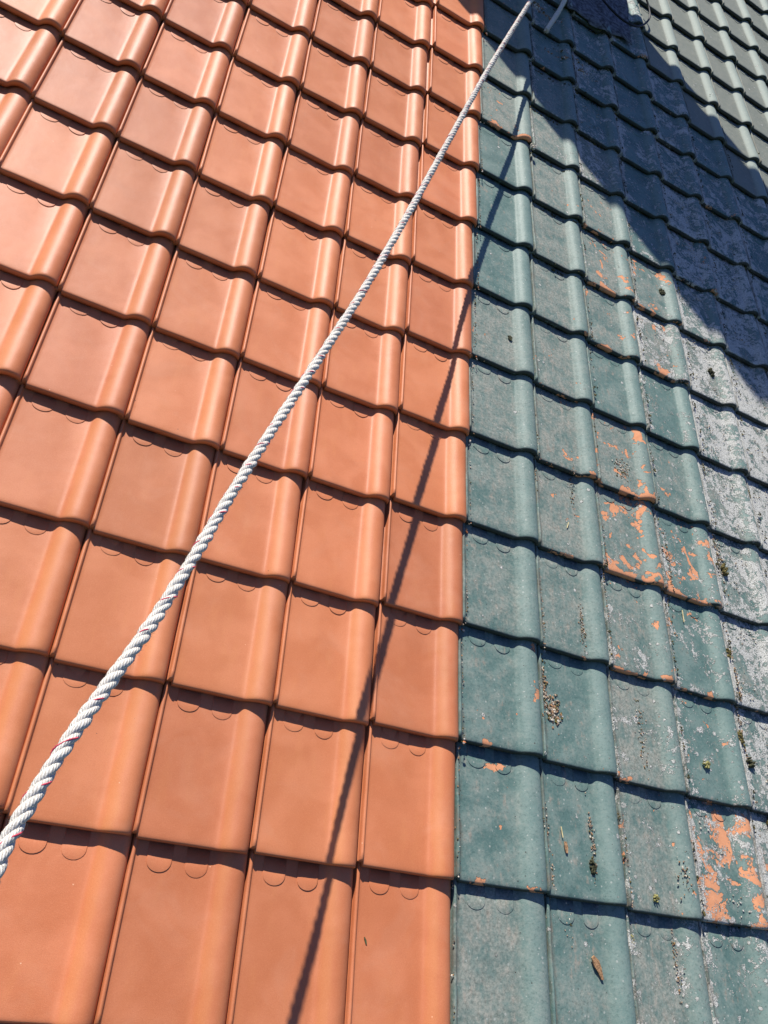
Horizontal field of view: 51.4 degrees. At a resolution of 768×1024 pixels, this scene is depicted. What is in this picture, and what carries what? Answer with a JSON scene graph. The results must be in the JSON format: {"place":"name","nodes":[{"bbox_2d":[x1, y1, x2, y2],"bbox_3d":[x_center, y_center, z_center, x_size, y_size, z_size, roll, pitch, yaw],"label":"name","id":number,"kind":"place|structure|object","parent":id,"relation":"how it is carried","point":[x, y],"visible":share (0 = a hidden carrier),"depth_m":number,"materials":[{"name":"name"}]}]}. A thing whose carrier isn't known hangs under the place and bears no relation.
{"place":"outdoors","nodes":[
{"label":"outdoors","id":0,"kind":"place"},
{"bbox_2d":[0,0,483,1023],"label":"roof","id":1,"kind":"structure","parent":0,"point":[244,810],"depth_m":2.18,"materials":[{"name":"orange tile"}]},
{"bbox_2d":[450,0,767,1023],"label":"roof","id":2,"kind":"structure","parent":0,"point":[684,70],"depth_m":2.80,"materials":[{"name":"teal tile"}]},
{"bbox_2d":[452,33,486,888],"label":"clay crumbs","id":3,"kind":"object","parent":2,"relation":"on","point":[464,742],"visible":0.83,"depth_m":2.51,"materials":[{"name":"orange ceramic"}]},
{"bbox_2d":[530,143,535,149],"bbox_3d":[0.669,-1.641,3.587,0.026,0.019,0.032,17,58,-20],"label":"mortar crumb","id":4,"kind":"object","parent":2,"relation":"on","point":[532,147],"visible":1,"depth_m":3.58,"materials":[{"name":"grey concrete"}]},
{"bbox_2d":[544,0,566,32],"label":"rope","id":5,"kind":"object","parent":2,"relation":"on","point":[557,13],"visible":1,"depth_m":4.17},
{"bbox_2d":[564,841,567,852],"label":"leaf","id":6,"kind":"object","parent":2,"relation":"on","point":[566,846],"visible":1,"depth_m":2.17,"materials":[{"name":"brown plant"}]},
{"bbox_2d":[589,859,596,874],"bbox_3d":[0.572,0.971,2.184,0.022,0.015,0.042,17,58,-20],"label":"moss clump","id":7,"kind":"object","parent":2,"relation":"on","point":[593,868],"visible":1,"depth_m":2.18,"materials":[{"name":"green plant"}]},
{"bbox_2d":[591,955,603,979],"bbox_3d":[0.554,1.181,2.067,0.020,0.006,0.060,-8,69,-31],"label":"wood chip","id":8,"kind":"object","parent":2,"relation":"on","point":[596,964],"visible":1,"depth_m":2.07,"materials":[{"name":"brown wood"}]},
{"bbox_2d":[567,0,631,44],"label":"lead flashing","id":9,"kind":"object","parent":2,"relation":"attached to","point":[599,14],"visible":0.95,"depth_m":4.52,"materials":[{"name":"grey metal"}]},
{"bbox_2d":[450,1,757,1017],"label":"grit","id":10,"kind":"object","parent":2,"relation":"on","point":[552,709],"visible":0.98,"depth_m":2.47,"materials":[{"name":"brown grey-beige stone grit"}]},
{"bbox_2d":[602,0,650,27],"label":"cable","id":11,"kind":"object","parent":2,"relation":"on","point":[621,18],"visible":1,"depth_m":4.55,"materials":[{"name":"black rubber"}]},
{"bbox_2d":[529,0,767,930],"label":"joint moss","id":12,"kind":"object","parent":2,"relation":"on","point":[688,777],"visible":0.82,"depth_m":3.42,"materials":[{"name":"green plant"}]},
{"bbox_2d":[653,894,659,902],"bbox_3d":[0.756,1.073,2.216,0.020,0.011,0.023,17,58,-20],"label":"moss clump","id":13,"kind":"object","parent":2,"relation":"on","point":[655,897],"visible":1,"depth_m":2.21,"materials":[{"name":"green plant"}]},
{"bbox_2d":[659,288,665,295],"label":"moss clump","id":14,"kind":"object","parent":2,"relation":"on","point":[662,292],"visible":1,"depth_m":3.59,"materials":[{"name":"green plant"}]},
{"bbox_2d":[576,63,767,917],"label":"lichen crust","id":15,"kind":"object","parent":2,"relation":"on","point":[707,427],"visible":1,"depth_m":3.43},
{"bbox_2d":[702,761,710,768],"bbox_3d":[1.014,0.794,2.508,0.031,0.013,0.026,17,58,-20],"label":"moss clump","id":16,"kind":"object","parent":2,"relation":"on","point":[707,764],"visible":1,"depth_m":2.50,"materials":[{"name":"green plant"}]},
{"bbox_2d":[708,368,714,376],"bbox_3d":[1.431,-0.610,3.492,0.035,0.024,0.051,17,58,-20],"label":"moss clump","id":17,"kind":"object","parent":2,"relation":"on","point":[711,372],"visible":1,"depth_m":3.48,"materials":[{"name":"green plant"}]},
{"bbox_2d":[720,563,728,575],"bbox_3d":[1.259,0.212,2.950,0.027,0.025,0.051,17,58,-20],"label":"moss clump","id":18,"kind":"object","parent":2,"relation":"on","point":[724,569],"visible":1,"depth_m":2.94,"materials":[{"name":"green plant"}]},
{"bbox_2d":[726,648,731,658],"bbox_3d":[1.196,0.493,2.773,0.026,0.022,0.040,17,58,-20],"label":"moss clump","id":19,"kind":"object","parent":2,"relation":"on","point":[728,651],"visible":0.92,"depth_m":2.77,"materials":[{"name":"green plant"}]},
{"bbox_2d":[737,730,744,744],"bbox_3d":[1.173,0.746,2.636,0.031,0.024,0.051,17,58,-20],"label":"moss clump","id":20,"kind":"object","parent":2,"relation":"on","point":[741,736],"visible":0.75,"depth_m":2.63,"materials":[{"name":"green plant"}]},
{"bbox_2d":[746,757,755,767],"bbox_3d":[1.192,0.815,2.596,0.028,0.024,0.035,17,58,-20],"label":"moss clump","id":21,"kind":"object","parent":2,"relation":"on","point":[750,762],"visible":1,"depth_m":2.59,"materials":[{"name":"green plant"}]},
{"bbox_3d":[1.303,-5.672,3.759,1.470,6.580,0.600,17,19,-20],"label":"chimney","id":22,"kind":"object","parent":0,"visible":0},
{"bbox_2d":[0,0,533,885],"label":"rope","id":23,"kind":"object","parent":22,"relation":"attached to","point":[32,798],"visible":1,"depth_m":1.27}
]}

